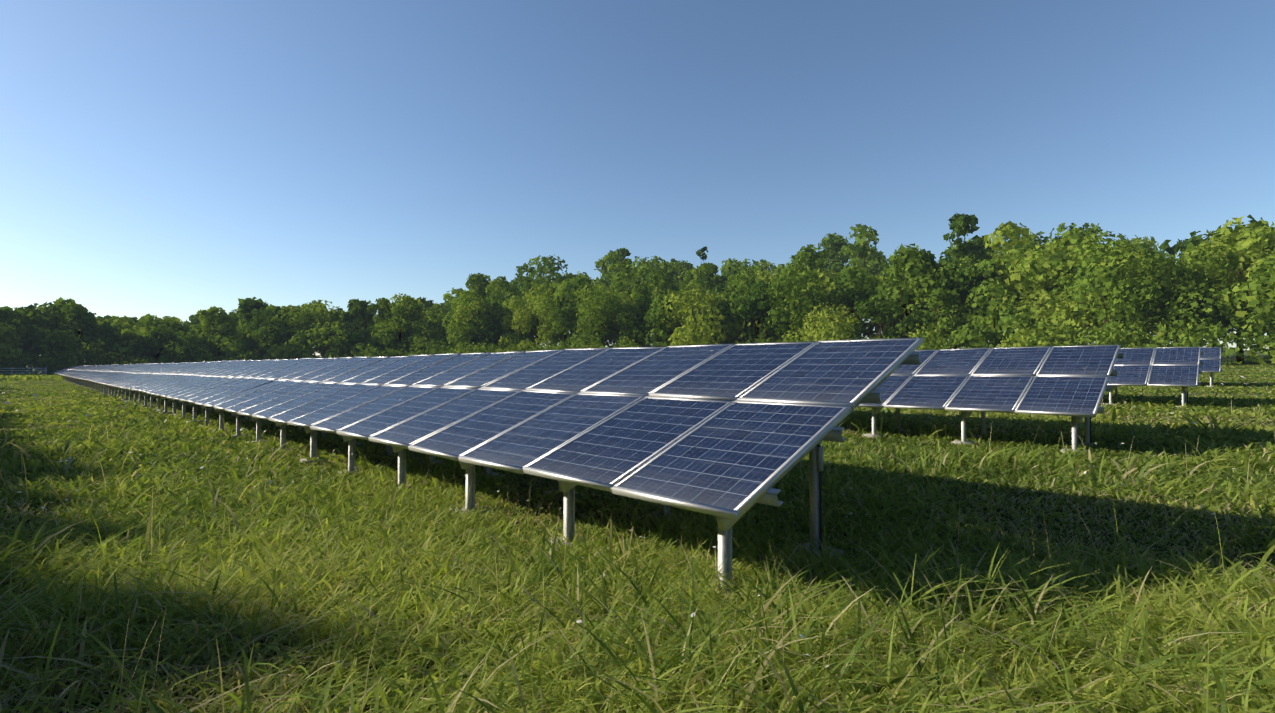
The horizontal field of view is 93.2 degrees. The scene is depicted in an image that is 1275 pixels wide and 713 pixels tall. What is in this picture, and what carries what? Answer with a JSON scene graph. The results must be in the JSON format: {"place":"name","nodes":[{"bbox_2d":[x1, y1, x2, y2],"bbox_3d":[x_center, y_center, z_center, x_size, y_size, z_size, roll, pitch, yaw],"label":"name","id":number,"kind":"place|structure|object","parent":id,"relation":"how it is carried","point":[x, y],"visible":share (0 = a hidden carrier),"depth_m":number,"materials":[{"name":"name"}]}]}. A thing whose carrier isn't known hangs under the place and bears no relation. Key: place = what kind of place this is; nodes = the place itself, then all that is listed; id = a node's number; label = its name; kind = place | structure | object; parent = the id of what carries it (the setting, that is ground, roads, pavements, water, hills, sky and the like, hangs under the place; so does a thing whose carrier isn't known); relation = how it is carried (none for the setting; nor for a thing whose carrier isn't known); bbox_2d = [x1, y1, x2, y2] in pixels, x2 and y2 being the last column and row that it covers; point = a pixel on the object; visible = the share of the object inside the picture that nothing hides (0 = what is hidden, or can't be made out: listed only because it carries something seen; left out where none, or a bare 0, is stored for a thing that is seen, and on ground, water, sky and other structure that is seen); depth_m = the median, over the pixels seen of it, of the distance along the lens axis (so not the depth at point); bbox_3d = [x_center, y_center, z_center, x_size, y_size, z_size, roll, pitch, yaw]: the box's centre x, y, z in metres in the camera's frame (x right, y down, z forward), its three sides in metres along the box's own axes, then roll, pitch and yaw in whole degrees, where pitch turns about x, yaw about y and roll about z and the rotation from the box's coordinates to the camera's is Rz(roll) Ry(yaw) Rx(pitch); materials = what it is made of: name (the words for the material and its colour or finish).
{"place":"outdoors","nodes":[
{"label":"outdoors","id":0,"kind":"place"},
{"bbox_2d":[0,373,63,380],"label":"grass","id":1,"kind":"structure","parent":0,"point":[21,376],"depth_m":69.62,"materials":[{"name":"green plant"}]},
{"bbox_2d":[0,350,1274,712],"bbox_3d":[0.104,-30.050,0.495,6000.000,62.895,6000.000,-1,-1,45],"label":"field ground","id":2,"kind":"structure","parent":0,"point":[1038,526],"depth_m":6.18,"materials":[{"name":"green plant"}]},
{"bbox_2d":[0,367,46,374],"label":"fence","id":3,"kind":"object","parent":2,"relation":"on","point":[11,368],"visible":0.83,"depth_m":89.62,"materials":[{"name":"grey metal"}]},
{"bbox_2d":[0,296,537,373],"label":"trees","id":4,"kind":"object","parent":2,"relation":"on","point":[247,329],"depth_m":116.14,"materials":[{"name":"green plant"}]},
{"bbox_2d":[62,379,843,599],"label":"panel row footings","id":5,"kind":"object","parent":2,"relation":"on","point":[820,459],"visible":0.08,"depth_m":6.38,"materials":[{"name":"grey concrete"}]},
{"bbox_2d":[53,353,921,592],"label":"support frame","id":6,"kind":"object","parent":2,"relation":"on","point":[768,497],"visible":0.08,"depth_m":4.73,"materials":[{"name":"silver metal"}]},
{"bbox_2d":[51,338,923,519],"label":"panel row frames","id":7,"kind":"structure","parent":6,"relation":"on","point":[755,495],"depth_m":5.59,"materials":[{"name":"silver metal"}]},
{"bbox_2d":[53,339,916,509],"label":"solar panels","id":8,"kind":"object","parent":7,"relation":"in","point":[734,456],"visible":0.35,"depth_m":5.82,"materials":[{"name":"blue glass"}]},
{"bbox_2d":[0,376,1269,667],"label":"white flowers","id":9,"kind":"object","parent":2,"relation":"on","point":[576,492],"visible":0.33,"depth_m":6.71,"materials":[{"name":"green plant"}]},
{"bbox_2d":[0,369,1274,712],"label":"broadleaf weeds","id":10,"kind":"object","parent":2,"relation":"on","point":[954,507],"visible":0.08,"depth_m":5.89,"materials":[{"name":"green plant"}]},
{"bbox_2d":[0,381,1274,712],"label":"grass stalks","id":11,"kind":"object","parent":2,"relation":"on","point":[628,533],"depth_m":4.15,"materials":[{"name":"green plant"}]},
{"bbox_2d":[347,212,1274,364],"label":"trees","id":12,"kind":"object","parent":2,"relation":"on","point":[1077,264],"depth_m":84.72,"materials":[{"name":"green plant"}]},
{"bbox_2d":[863,429,1096,453],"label":"panel row footings","id":13,"kind":"object","parent":2,"relation":"on","point":[955,442],"depth_m":9.95,"materials":[{"name":"grey concrete"}]},
{"bbox_2d":[872,353,1122,449],"bbox_3d":[-17.426,1.377,34.104,70.100,2.027,2.597,-1,-1,45],"label":"support frame","id":14,"kind":"object","parent":2,"relation":"on","point":[1075,420],"visible":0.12,"depth_m":9.84,"materials":[{"name":"silver metal"}]},
{"bbox_2d":[857,345,1120,416],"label":"panel row frames","id":15,"kind":"structure","parent":14,"relation":"on","point":[1024,393],"depth_m":10.21,"materials":[{"name":"silver metal"}]},
{"bbox_2d":[861,346,1117,412],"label":"solar panels","id":16,"kind":"object","parent":15,"relation":"in","point":[1069,394],"visible":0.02,"depth_m":10.42,"materials":[{"name":"blue glass"}]},
{"bbox_2d":[1109,351,1203,405],"bbox_3d":[-6.070,1.223,37.427,60.100,2.024,2.597,-1,-1,45],"label":"support frame","id":17,"kind":"object","parent":2,"relation":"on","point":[1184,390],"depth_m":16.51,"materials":[{"name":"silver metal"}]},
{"bbox_2d":[1107,347,1200,386],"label":"panel row frames","id":18,"kind":"structure","parent":17,"relation":"on","point":[1151,367],"depth_m":16.56,"materials":[{"name":"silver metal"}]},
{"bbox_2d":[1108,347,1198,384],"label":"solar panels","id":19,"kind":"object","parent":18,"relation":"in","point":[1179,375],"visible":0.06,"depth_m":16.86,"materials":[{"name":"blue glass"}]},
{"bbox_2d":[1210,350,1222,385],"bbox_3d":[2.995,1.115,46.188,60.100,2.035,2.597,-1,-1,45],"label":"support frame","id":20,"kind":"object","parent":2,"relation":"on","point":[1211,378],"depth_m":24.48,"materials":[{"name":"silver metal"}]},
{"bbox_2d":[0,0,1274,367],"label":"sky","id":21,"kind":"structure","parent":0,"point":[179,159],"materials":[{"name":"blue"}]},
{"bbox_2d":[817,445,821,551],"bbox_3d":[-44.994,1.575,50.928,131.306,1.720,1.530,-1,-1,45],"label":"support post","id":22,"kind":"object","parent":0,"point":[820,505],"depth_m":4.43,"materials":[{"name":"grey metal"}]},
{"bbox_2d":[1090,417,1091,443],"bbox_3d":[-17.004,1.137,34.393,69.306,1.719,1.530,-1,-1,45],"label":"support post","id":23,"kind":"object","parent":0,"point":[1090,432],"depth_m":9.66,"materials":[{"name":"grey metal"}]},
{"bbox_2d":[1155,347,1220,372],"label":"panel row frames","id":24,"kind":"structure","parent":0,"point":[1219,371],"depth_m":25.14,"materials":[{"name":"silver metal"}]},
{"bbox_2d":[1150,347,1219,370],"bbox_3d":[2.958,0.505,46.165,59.921,1.084,2.759,-1,-1,45],"label":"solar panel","id":25,"kind":"object","parent":24,"relation":"in","point":[1209,364],"depth_m":25.29,"materials":[{"name":"blue glass"}]}
]}

